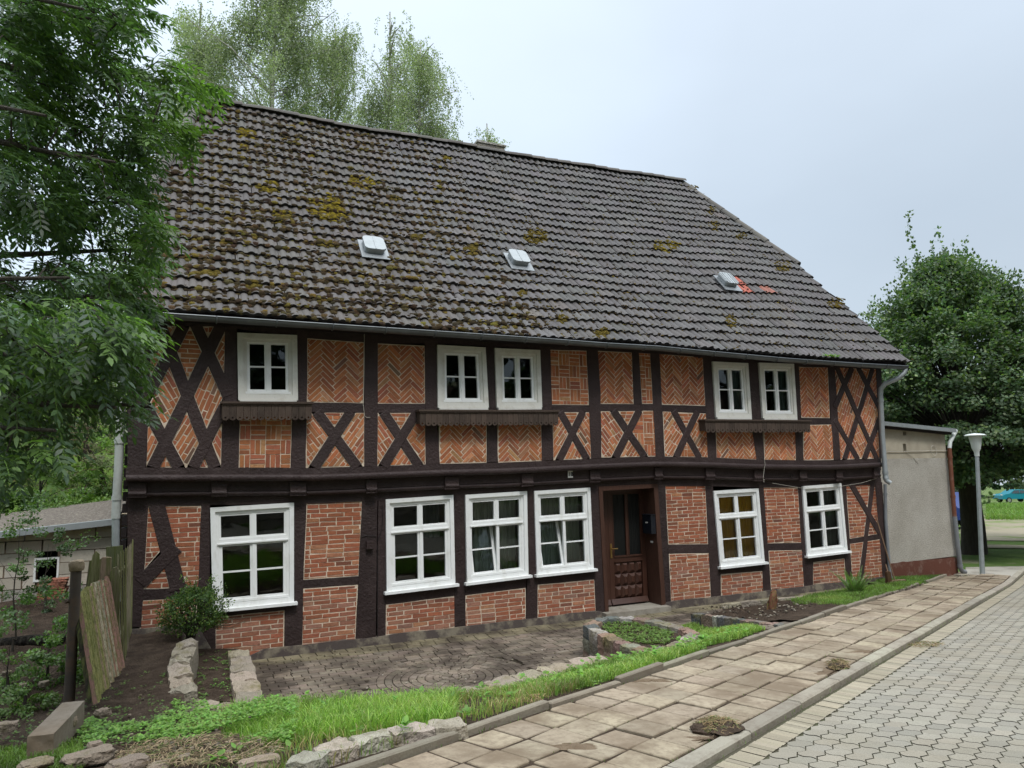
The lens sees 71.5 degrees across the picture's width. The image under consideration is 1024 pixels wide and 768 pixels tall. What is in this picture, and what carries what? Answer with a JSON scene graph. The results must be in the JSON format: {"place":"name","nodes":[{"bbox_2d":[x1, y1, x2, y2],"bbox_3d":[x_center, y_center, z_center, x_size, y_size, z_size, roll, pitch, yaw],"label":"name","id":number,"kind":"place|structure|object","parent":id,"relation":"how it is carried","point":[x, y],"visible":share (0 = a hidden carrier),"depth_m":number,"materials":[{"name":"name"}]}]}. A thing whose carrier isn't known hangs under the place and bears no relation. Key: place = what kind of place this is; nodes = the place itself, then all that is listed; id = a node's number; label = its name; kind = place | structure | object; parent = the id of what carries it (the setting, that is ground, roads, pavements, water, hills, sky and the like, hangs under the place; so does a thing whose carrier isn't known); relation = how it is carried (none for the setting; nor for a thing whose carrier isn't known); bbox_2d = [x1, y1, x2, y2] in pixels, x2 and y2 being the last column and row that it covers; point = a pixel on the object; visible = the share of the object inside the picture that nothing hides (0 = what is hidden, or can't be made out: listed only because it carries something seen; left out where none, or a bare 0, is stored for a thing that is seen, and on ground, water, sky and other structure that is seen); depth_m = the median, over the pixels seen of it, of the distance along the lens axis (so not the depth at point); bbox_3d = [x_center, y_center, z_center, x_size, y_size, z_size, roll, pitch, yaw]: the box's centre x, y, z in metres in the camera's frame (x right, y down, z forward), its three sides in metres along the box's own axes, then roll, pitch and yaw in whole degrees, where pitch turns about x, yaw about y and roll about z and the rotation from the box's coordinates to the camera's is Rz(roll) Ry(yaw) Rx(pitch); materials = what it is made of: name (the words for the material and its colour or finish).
{"place":"outdoors","nodes":[
{"label":"outdoors","id":0,"kind":"place"},
{"bbox_2d":[0,344,127,512],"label":"slope meadow","id":1,"kind":"structure","parent":0,"point":[97,479],"depth_m":20.81,"materials":[{"name":"plant"}]},
{"bbox_2d":[1,452,69,515],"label":"slope bush","id":2,"kind":"object","parent":1,"relation":"on","point":[25,498],"visible":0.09,"depth_m":15.39,"materials":[{"name":"green plant"}]},
{"bbox_2d":[0,449,112,513],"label":"slope bush","id":3,"kind":"object","parent":1,"relation":"on","point":[98,492],"visible":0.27,"depth_m":16.89,"materials":[{"name":"green plant"}]},
{"bbox_2d":[0,251,113,465],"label":"slope bush","id":4,"kind":"object","parent":1,"relation":"on","point":[79,442],"visible":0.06,"depth_m":20.26,"materials":[{"name":"green plant"}]},
{"bbox_2d":[8,484,110,512],"bbox_3d":[-10.008,3.146,15.871,3.577,1.807,3.442,2,-8,-25],"label":"slope bush","id":5,"kind":"object","parent":1,"relation":"on","point":[67,501],"visible":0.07,"depth_m":15.96,"materials":[{"name":"green plant"}]},
{"bbox_2d":[9,408,123,497],"bbox_3d":[-11.517,1.862,18.609,5.600,2.680,3.820,2,-8,-25],"label":"twig thicket","id":6,"kind":"object","parent":1,"relation":"on","point":[90,451],"visible":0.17,"depth_m":18.74,"materials":[{"name":"plant"}]},
{"bbox_2d":[8,382,126,498],"bbox_3d":[-11.919,1.575,19.826,4.175,3.494,4.202,-6,-8,32],"label":"slope bush","id":7,"kind":"object","parent":1,"relation":"on","point":[98,460],"visible":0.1,"depth_m":18.96,"materials":[{"name":"green plant"}]},
{"bbox_2d":[30,434,127,505],"bbox_3d":[-10.316,2.540,18.244,3.313,2.485,3.144,2,-8,-25],"label":"slope bush","id":8,"kind":"object","parent":1,"relation":"on","point":[80,468],"visible":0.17,"depth_m":18.00,"materials":[{"name":"green plant"}]},
{"bbox_2d":[73,95,169,475],"bbox_3d":[-11.610,-3.025,22.607,3.744,13.979,3.790,-2,-7,4],"label":"birch tree","id":9,"kind":"object","parent":1,"relation":"on","point":[118,230],"visible":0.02,"depth_m":21.80,"materials":[{"name":"green plant"}]},
{"bbox_2d":[146,0,244,136],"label":"birch tree","id":10,"kind":"object","parent":1,"relation":"on","point":[180,110],"visible":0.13,"depth_m":24.11,"materials":[{"name":"green plant"}]},
{"bbox_2d":[165,0,356,122],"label":"birch tree","id":11,"kind":"object","parent":1,"relation":"on","point":[280,18],"visible":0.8,"depth_m":24.05,"materials":[{"name":"green plant"}]},
{"bbox_2d":[289,13,371,124],"bbox_3d":[-7.029,-4.868,26.326,3.548,18.362,5.363,5,-9,-42],"label":"birch tree","id":12,"kind":"object","parent":1,"relation":"on","point":[344,55],"visible":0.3,"depth_m":26.81,"materials":[{"name":"green plant"}]},
{"bbox_2d":[343,10,425,132],"bbox_3d":[-4.420,-4.655,24.055,2.966,17.292,3.166,2,-8,-25],"label":"birch tree","id":13,"kind":"object","parent":1,"relation":"on","point":[386,103],"visible":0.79,"depth_m":24.56,"materials":[{"name":"green plant"}]},
{"bbox_2d":[362,30,473,142],"bbox_3d":[-3.400,-4.496,26.460,4.039,17.525,4.572,-3,-7,16],"label":"birch tree","id":14,"kind":"object","parent":1,"relation":"on","point":[425,87],"visible":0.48,"depth_m":26.70,"materials":[{"name":"green plant"}]},
{"bbox_2d":[0,597,285,767],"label":"garden soil","id":15,"kind":"structure","parent":0,"point":[151,652],"depth_m":6.88,"materials":[{"name":"soil"}]},
{"bbox_2d":[0,720,19,732],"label":"stone","id":16,"kind":"object","parent":15,"relation":"on","point":[9,726],"visible":1,"depth_m":5.08,"materials":[{"name":"stone"}]},
{"bbox_2d":[0,676,61,720],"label":"garden shrub","id":17,"kind":"object","parent":15,"relation":"on","point":[10,695],"visible":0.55,"depth_m":6.15,"materials":[{"name":"green plant"}]},
{"bbox_2d":[0,634,65,645],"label":"log","id":18,"kind":"object","parent":15,"relation":"on","point":[22,641],"visible":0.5,"depth_m":8.70,"materials":[{"name":"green wood"}]},
{"bbox_2d":[18,755,55,767],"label":"stone","id":19,"kind":"object","parent":15,"relation":"on","point":[43,761],"visible":1,"depth_m":4.18,"materials":[{"name":"stone"}]},
{"bbox_2d":[0,612,83,701],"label":"garden shrub","id":20,"kind":"object","parent":15,"relation":"on","point":[40,658],"visible":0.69,"depth_m":6.92,"materials":[{"name":"green plant"}]},
{"bbox_2d":[0,525,83,612],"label":"garden shrub","id":21,"kind":"object","parent":15,"relation":"on","point":[44,580],"visible":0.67,"depth_m":10.40,"materials":[{"name":"green plant"}]},
{"bbox_2d":[0,617,83,691],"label":"garden shrub","id":22,"kind":"object","parent":15,"relation":"on","point":[55,640],"visible":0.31,"depth_m":7.24,"materials":[{"name":"green plant"}]},
{"bbox_2d":[0,736,85,767],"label":"corner grass","id":23,"kind":"structure","parent":15,"relation":"on","point":[9,756],"depth_m":4.58,"materials":[{"name":"plant"}]},
{"bbox_2d":[0,490,99,652],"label":"garden shrub","id":24,"kind":"object","parent":15,"relation":"on","point":[13,617],"visible":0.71,"depth_m":8.63,"materials":[{"name":"green plant"}]},
{"bbox_2d":[35,577,69,599],"bbox_3d":[-7.291,3.245,11.283,0.431,0.303,0.306,2,-8,-25],"label":"tile stack","id":25,"kind":"object","parent":15,"relation":"on","point":[58,582],"visible":0.48,"depth_m":11.21,"materials":[{"name":"brick"}]},
{"bbox_2d":[26,701,84,759],"bbox_3d":[-3.169,2.412,4.957,0.152,0.188,0.811,1,-7,-18],"label":"concrete block","id":26,"kind":"object","parent":15,"relation":"on","point":[53,729],"depth_m":4.83,"materials":[{"name":"concrete"}]},
{"bbox_2d":[63,560,84,701],"bbox_3d":[-3.822,2.165,6.165,0.146,1.251,0.133,2,-8,-25],"label":"iron post","id":27,"kind":"object","parent":15,"relation":"on","point":[75,568],"visible":0.97,"depth_m":6.14,"materials":[{"name":"metal"}]},
{"bbox_2d":[0,670,168,753],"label":"soil weeds","id":28,"kind":"object","parent":15,"relation":"on","point":[117,742],"visible":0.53,"depth_m":5.55,"materials":[{"name":"green plant"}]},
{"bbox_2d":[60,745,115,767],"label":"stone","id":29,"kind":"object","parent":15,"relation":"on","point":[96,755],"visible":0.98,"depth_m":4.30,"materials":[{"name":"stone"}]},
{"bbox_2d":[76,576,124,704],"bbox_3d":[-3.952,2.393,6.841,0.293,0.950,1.859,2,-7,-20],"label":"slatted panel","id":30,"kind":"object","parent":15,"relation":"on","point":[100,649],"visible":0.96,"depth_m":6.59,"materials":[{"name":"brown wood"}]},
{"bbox_2d":[94,707,111,718],"bbox_3d":[-3.176,2.553,5.515,0.094,0.073,0.114,-5,-8,26],"label":"stone","id":31,"kind":"object","parent":15,"relation":"on","point":[103,712],"visible":1,"depth_m":5.48,"materials":[{"name":"stone"}]},
{"bbox_2d":[86,539,133,660],"bbox_3d":[-4.681,2.581,8.272,0.408,1.407,1.530,2,-8,-25],"label":"picket fence","id":32,"kind":"object","parent":15,"relation":"on","point":[112,566],"visible":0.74,"depth_m":8.08,"materials":[{"name":"brown wood"}]},
{"bbox_2d":[0,0,233,517],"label":"ash tree","id":33,"kind":"object","parent":15,"relation":"on","point":[36,383],"visible":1,"depth_m":5.26,"materials":[{"name":"green plant"}]},
{"bbox_2d":[104,753,147,767],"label":"stone","id":34,"kind":"object","parent":15,"relation":"on","point":[136,760],"visible":0.92,"depth_m":4.24,"materials":[{"name":"stone"}]},
{"bbox_2d":[146,760,168,767],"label":"stone","id":35,"kind":"object","parent":15,"relation":"on","point":[155,764],"visible":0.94,"depth_m":4.22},
{"bbox_2d":[166,638,199,716],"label":"terrace wall","id":36,"kind":"structure","parent":15,"relation":"on","point":[182,667],"depth_m":7.39,"materials":[{"name":"stone"}]},
{"bbox_2d":[76,693,299,744],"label":"garden weeds","id":37,"kind":"object","parent":15,"relation":"on","point":[185,729],"visible":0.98,"depth_m":5.23,"materials":[{"name":"green plant"}]},
{"bbox_2d":[148,571,246,639],"bbox_3d":[-4.072,2.836,9.122,0.931,0.869,0.964,-6,-8,34],"label":"round shrub","id":38,"kind":"object","parent":15,"relation":"on","point":[189,627],"visible":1,"depth_m":9.02,"materials":[{"name":"green plant"}]},
{"bbox_2d":[113,731,287,767],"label":"dead stalks","id":39,"kind":"object","parent":15,"relation":"on","point":[201,754],"visible":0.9,"depth_m":4.49,"materials":[{"name":"plant"}]},
{"bbox_2d":[238,753,280,767],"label":"stone","id":40,"kind":"object","parent":15,"relation":"on","point":[262,759],"visible":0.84,"depth_m":4.17,"materials":[{"name":"stone"}]},
{"bbox_2d":[285,718,467,767],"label":"front edging","id":41,"kind":"object","parent":15,"relation":"on","point":[312,758],"visible":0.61,"depth_m":4.42,"materials":[{"name":"stone"}]},
{"bbox_2d":[220,683,464,745],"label":"long grass","id":42,"kind":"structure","parent":0,"point":[438,705],"depth_m":5.27,"materials":[{"name":"plant"}]},
{"bbox_2d":[165,633,753,767],"bbox_3d":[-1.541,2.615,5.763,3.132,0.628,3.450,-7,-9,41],"label":"front grass","id":43,"kind":"structure","parent":0,"point":[532,688],"depth_m":5.35,"materials":[{"name":"plant"}]},
{"bbox_2d":[208,623,747,759],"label":"tall weeds","id":44,"kind":"object","parent":43,"relation":"on","point":[405,721],"visible":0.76,"depth_m":6.65,"materials":[{"name":"green plant"}]},
{"bbox_2d":[492,692,548,704],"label":"dead stalks","id":45,"kind":"object","parent":43,"relation":"on","point":[516,699],"visible":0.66,"depth_m":5.52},
{"bbox_2d":[456,653,607,694],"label":"patio edge wall","id":46,"kind":"structure","parent":43,"relation":"on","point":[535,672],"depth_m":7.66,"materials":[{"name":"stone"}]},
{"bbox_2d":[468,625,761,694],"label":"verge grass","id":47,"kind":"structure","parent":43,"relation":"on","point":[616,668],"depth_m":7.03,"materials":[{"name":"plant"}]},
{"bbox_2d":[468,629,762,696],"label":"verge weeds","id":48,"kind":"object","parent":43,"relation":"on","point":[710,643],"visible":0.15,"depth_m":6.89,"materials":[{"name":"green plant"}]},
{"bbox_2d":[0,0,1023,484],"label":"sky","id":49,"kind":"structure","parent":0,"point":[818,125],"materials":[{"name":"white"}]},
{"bbox_2d":[550,742,596,749],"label":"loose dirt","id":50,"kind":"structure","parent":0,"point":[576,746],"depth_m":4.57,"materials":[{"name":"soil"}]},
{"bbox_2d":[378,572,1010,767],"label":"sidewalk","id":51,"kind":"structure","parent":0,"point":[694,693],"depth_m":5.84,"materials":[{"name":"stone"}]},
{"bbox_2d":[383,586,1004,764],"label":"joint weeds","id":52,"kind":"object","parent":51,"relation":"on","point":[743,694],"visible":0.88,"depth_m":6.17,"materials":[{"name":"green plant"}]},
{"bbox_2d":[689,718,741,737],"bbox_3d":[1.433,2.415,4.997,0.334,0.075,0.367,-7,-9,42],"label":"clod","id":53,"kind":"object","parent":51,"relation":"on","point":[729,724],"visible":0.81,"depth_m":4.92,"materials":[{"name":"soil"}]},
{"bbox_2d":[692,714,740,733],"bbox_3d":[1.450,2.394,5.035,0.349,0.078,0.454,-7,-9,40],"label":"weed heap","id":54,"kind":"object","parent":51,"relation":"on","point":[711,719],"visible":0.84,"depth_m":5.00,"materials":[{"name":"plant"}]},
{"bbox_2d":[824,658,850,669],"bbox_3d":[3.229,2.762,7.045,0.266,0.075,0.570,-4,-7,20],"label":"weed heap","id":55,"kind":"object","parent":51,"relation":"on","point":[836,660],"visible":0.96,"depth_m":7.00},
{"bbox_2d":[706,574,1023,767],"bbox_3d":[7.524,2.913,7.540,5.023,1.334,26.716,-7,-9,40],"label":"road","id":56,"kind":"structure","parent":0,"point":[938,755],"depth_m":5.58,"materials":[{"name":"concrete"}]},
{"bbox_2d":[663,566,1023,767],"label":"road kerb","id":57,"kind":"structure","parent":56,"relation":"on","point":[710,753],"depth_m":5.91,"materials":[{"name":"concrete"}]},
{"bbox_2d":[712,575,1023,767],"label":"gutter course","id":58,"kind":"object","parent":56,"relation":"on","point":[856,687],"visible":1,"depth_m":5.97,"materials":[{"name":"concrete"}]},
{"bbox_2d":[952,485,1023,571],"bbox_3d":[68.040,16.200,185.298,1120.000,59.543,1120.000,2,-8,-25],"label":"ground","id":59,"kind":"structure","parent":0,"point":[998,557],"depth_m":22.65,"materials":[{"name":"plant"}]},
{"bbox_2d":[0,499,126,601],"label":"block shed","id":60,"kind":"structure","parent":59,"relation":"on","point":[76,520],"depth_m":11.81,"materials":[{"name":"white paint"}]},
{"bbox_2d":[33,557,59,581],"bbox_3d":[-7.617,3.033,11.631,0.350,0.378,0.072,2,-8,-25],"label":"window frame","id":61,"kind":"structure","parent":60,"relation":"in","point":[58,558],"depth_m":11.61,"materials":[{"name":"white paint"}]},
{"bbox_2d":[462,123,509,150],"bbox_3d":[-0.898,-2.688,24.047,4.181,13.251,3.137,3,-8,-32],"label":"birch tree","id":62,"kind":"object","parent":59,"relation":"on","point":[488,137],"visible":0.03,"depth_m":24.80,"materials":[{"name":"green plant"}]},
{"bbox_2d":[111,98,913,660],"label":"timber framed house","id":63,"kind":"structure","parent":59,"relation":"on","point":[409,382],"depth_m":12.65,"materials":[{"name":"brick"}]},
{"bbox_2d":[210,503,297,613],"bbox_3d":[-3.685,2.455,10.160,1.202,1.463,0.180,2,-8,-25],"label":"window","id":64,"kind":"structure","parent":63,"relation":"in","point":[285,598],"depth_m":10.15,"materials":[{"name":"white paint"}]},
{"bbox_2d":[237,332,297,401],"bbox_3d":[-3.576,-0.224,10.400,0.862,1.034,0.135,2,-8,-25],"label":"window","id":65,"kind":"structure","parent":63,"relation":"in","point":[290,394],"depth_m":10.38,"materials":[{"name":"white paint"}]},
{"bbox_2d":[384,495,458,594],"bbox_3d":[-1.528,2.535,11.411,1.203,1.470,0.635,2,-8,-25],"label":"window","id":66,"kind":"structure","parent":63,"relation":"in","point":[427,525],"depth_m":11.21,"materials":[{"name":"white paint"}]},
{"bbox_2d":[437,345,488,409],"bbox_3d":[-0.813,-0.090,11.674,0.887,1.069,0.135,2,-8,-25],"label":"window","id":67,"kind":"structure","parent":63,"relation":"in","point":[481,402],"depth_m":11.65,"materials":[{"name":"white paint"}]},
{"bbox_2d":[464,491,532,585],"bbox_3d":[-0.291,2.539,11.855,1.187,1.463,0.395,2,-8,-25],"label":"window","id":68,"kind":"structure","parent":63,"relation":"in","point":[491,520],"depth_m":11.90,"materials":[{"name":"white paint"}]},
{"bbox_2d":[494,348,541,409],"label":"window","id":69,"kind":"structure","parent":63,"relation":"in","point":[535,402],"depth_m":12.08,"materials":[{"name":"white paint"}]},
{"bbox_2d":[534,488,597,577],"bbox_3d":[0.857,2.556,12.389,1.200,1.458,0.395,2,-8,-25],"label":"window","id":70,"kind":"structure","parent":63,"relation":"in","point":[557,516],"depth_m":12.43,"materials":[{"name":"white paint"}]},
{"bbox_2d":[607,489,648,605],"bbox_3d":[2.158,3.004,13.202,0.815,2.093,0.120,2,-8,-25],"label":"door","id":71,"kind":"structure","parent":63,"relation":"in","point":[627,540],"depth_m":13.22,"materials":[{"name":"brown wood"}]},
{"bbox_2d":[641,514,655,533],"bbox_3d":[2.546,2.598,13.204,0.116,0.351,0.290,2,-8,-25],"label":"letterbox","id":72,"kind":"object","parent":63,"relation":"attached to","point":[649,523],"visible":1,"depth_m":13.12,"materials":[{"name":"black metal"}]},
{"bbox_2d":[712,361,751,418],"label":"window","id":73,"kind":"structure","parent":63,"relation":"in","point":[737,374],"depth_m":14.08,"materials":[{"name":"white paint"}]},
{"bbox_2d":[713,488,768,568],"bbox_3d":[4.446,2.814,13.938,1.228,1.492,0.225,2,-8,-25],"label":"window","id":74,"kind":"structure","parent":63,"relation":"in","point":[737,512],"depth_m":13.96,"materials":[{"name":"white paint"}]},
{"bbox_2d":[758,363,797,419],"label":"window","id":75,"kind":"structure","parent":63,"relation":"in","point":[783,374],"depth_m":14.59,"materials":[{"name":"white paint"}]},
{"bbox_2d":[801,483,851,557],"bbox_3d":[6.523,2.849,14.943,1.259,1.486,0.295,2,-8,-25],"label":"window","id":76,"kind":"structure","parent":63,"relation":"in","point":[825,508],"depth_m":14.97,"materials":[{"name":"white paint"}]},
{"bbox_2d":[251,584,880,701],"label":"patio","id":77,"kind":"structure","parent":59,"relation":"on","point":[528,644],"depth_m":9.77,"materials":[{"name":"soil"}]},
{"bbox_2d":[198,649,264,713],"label":"raised bed wall","id":78,"kind":"structure","parent":77,"relation":"on","point":[243,677],"depth_m":7.76,"materials":[{"name":"stone"}]},
{"bbox_2d":[193,649,238,703],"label":"bed soil","id":79,"kind":"structure","parent":78,"relation":"in","point":[215,692],"depth_m":8.18,"materials":[{"name":"soil"}]},
{"bbox_2d":[196,650,231,698],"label":"bed weeds","id":80,"kind":"object","parent":79,"relation":"on","point":[228,678],"visible":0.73,"depth_m":7.98,"materials":[{"name":"green plant"}]},
{"bbox_2d":[0,600,814,766],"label":"grit","id":81,"kind":"object","parent":77,"relation":"on","point":[270,752],"visible":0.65,"depth_m":8.71,"materials":[{"name":"stone"}]},
{"bbox_2d":[583,616,633,626],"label":"planter wall","id":82,"kind":"structure","parent":77,"relation":"on","point":[598,621],"depth_m":10.19,"materials":[{"name":"stone"}]},
{"bbox_2d":[582,624,651,658],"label":"planter wall","id":83,"kind":"structure","parent":77,"relation":"on","point":[600,641],"depth_m":9.14,"materials":[{"name":"stone"}]},
{"bbox_2d":[600,623,683,647],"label":"planter soil","id":84,"kind":"structure","parent":77,"relation":"on","point":[675,635],"depth_m":9.37,"materials":[{"name":"soil"}]},
{"bbox_2d":[602,618,674,643],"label":"planter weeds","id":85,"kind":"object","parent":84,"relation":"on","point":[648,630],"visible":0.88,"depth_m":9.48,"materials":[{"name":"green plant"}]},
{"bbox_2d":[631,617,699,636],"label":"planter wall","id":86,"kind":"structure","parent":77,"relation":"on","point":[678,629],"depth_m":9.73,"materials":[{"name":"stone"}]},
{"bbox_2d":[655,633,699,648],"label":"planter wall","id":87,"kind":"structure","parent":77,"relation":"on","point":[676,641],"depth_m":8.87,"materials":[{"name":"stone"}]},
{"bbox_2d":[690,613,783,627],"bbox_3d":[3.293,3.532,10.365,0.274,0.518,2.307,1,-7,-16],"label":"bed edging","id":88,"kind":"object","parent":77,"relation":"on","point":[710,620],"visible":0.44,"depth_m":10.76,"materials":[{"name":"stone"}]},
{"bbox_2d":[720,595,805,608],"bbox_3d":[4.817,4.094,13.289,2.158,0.152,0.127,1,-7,-19],"label":"bed edging","id":89,"kind":"object","parent":77,"relation":"on","point":[751,603],"visible":0.36,"depth_m":13.10,"materials":[{"name":"stone"}]},
{"bbox_2d":[709,583,922,620],"bbox_3d":[5.960,3.661,12.024,6.750,0.486,3.690,2,-8,-25],"label":"planting bed","id":90,"kind":"object","parent":77,"relation":"on","point":[808,611],"visible":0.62,"depth_m":11.68,"materials":[{"name":"soil"}]},
{"bbox_2d":[766,591,777,609],"bbox_3d":[4.470,3.810,12.182,0.193,0.484,0.160,2,-8,-25],"label":"tree stump","id":91,"kind":"object","parent":90,"relation":"on","point":[772,601],"visible":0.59,"depth_m":12.15,"materials":[{"name":"brown wood"}]},
{"bbox_2d":[828,565,873,592],"bbox_3d":[6.325,3.725,13.207,0.790,0.653,0.786,-4,-7,21],"label":"fern","id":92,"kind":"object","parent":90,"relation":"on","point":[850,584],"visible":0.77,"depth_m":13.13,"materials":[{"name":"green plant"}]},
{"bbox_2d":[785,580,921,604],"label":"grass","id":93,"kind":"structure","parent":90,"relation":"on","point":[835,595],"depth_m":12.85,"materials":[{"name":"plant"}]},
{"bbox_2d":[336,574,946,767],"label":"garden kerb","id":94,"kind":"structure","parent":59,"relation":"on","point":[406,751],"depth_m":5.54,"materials":[{"name":"concrete"}]},
{"bbox_2d":[868,581,924,585],"bbox_3d":[9.603,4.271,15.264,3.720,0.122,1.800,2,-8,-25],"label":"lawn strip","id":95,"kind":"object","parent":59,"relation":"on","point":[876,582],"visible":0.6,"depth_m":15.14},
{"bbox_2d":[876,573,942,583],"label":"grass","id":96,"kind":"structure","parent":95,"relation":"on","point":[918,578],"depth_m":15.43,"materials":[{"name":"plant"}]},
{"bbox_2d":[880,421,966,576],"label":"garage","id":97,"kind":"structure","parent":59,"relation":"on","point":[923,533],"depth_m":16.60,"materials":[{"name":"paint"}]},
{"bbox_2d":[858,210,1023,554],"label":"linden tree","id":98,"kind":"object","parent":59,"relation":"on","point":[946,311],"visible":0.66,"depth_m":21.96,"materials":[{"name":"green plant"}]},
{"bbox_2d":[993,489,1023,502],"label":"parked car","id":99,"kind":"object","parent":59,"relation":"on","point":[1011,494],"visible":0.91,"depth_m":82.71,"materials":[{"name":"teal paint"}]},
{"bbox_2d":[966,566,1022,575],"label":"gravel path","id":100,"kind":"structure","parent":0,"point":[1008,570],"depth_m":18.78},
{"bbox_2d":[964,433,985,573],"bbox_3d":[11.868,3.089,17.942,0.497,3.699,0.497,-4,-7,20],"label":"street lamp","id":101,"kind":"object","parent":100,"relation":"on","point":[975,439],"visible":0.98,"depth_m":17.92,"materials":[{"name":"metal"}]},
{"bbox_2d":[984,518,1023,540],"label":"parking ground","id":102,"kind":"structure","parent":0,"point":[1008,530],"depth_m":34.66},
{"bbox_2d":[984,501,1023,519],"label":"meadow","id":103,"kind":"structure","parent":0,"point":[996,511],"depth_m":50.53,"materials":[{"name":"green plant"}]},
{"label":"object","id":104,"kind":"structure","parent":0,"visible":0},
{"bbox_2d":[680,621,764,636],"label":"patch grass","id":105,"kind":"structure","parent":104,"relation":"on","point":[709,630],"depth_m":9.88,"materials":[{"name":"plant"}]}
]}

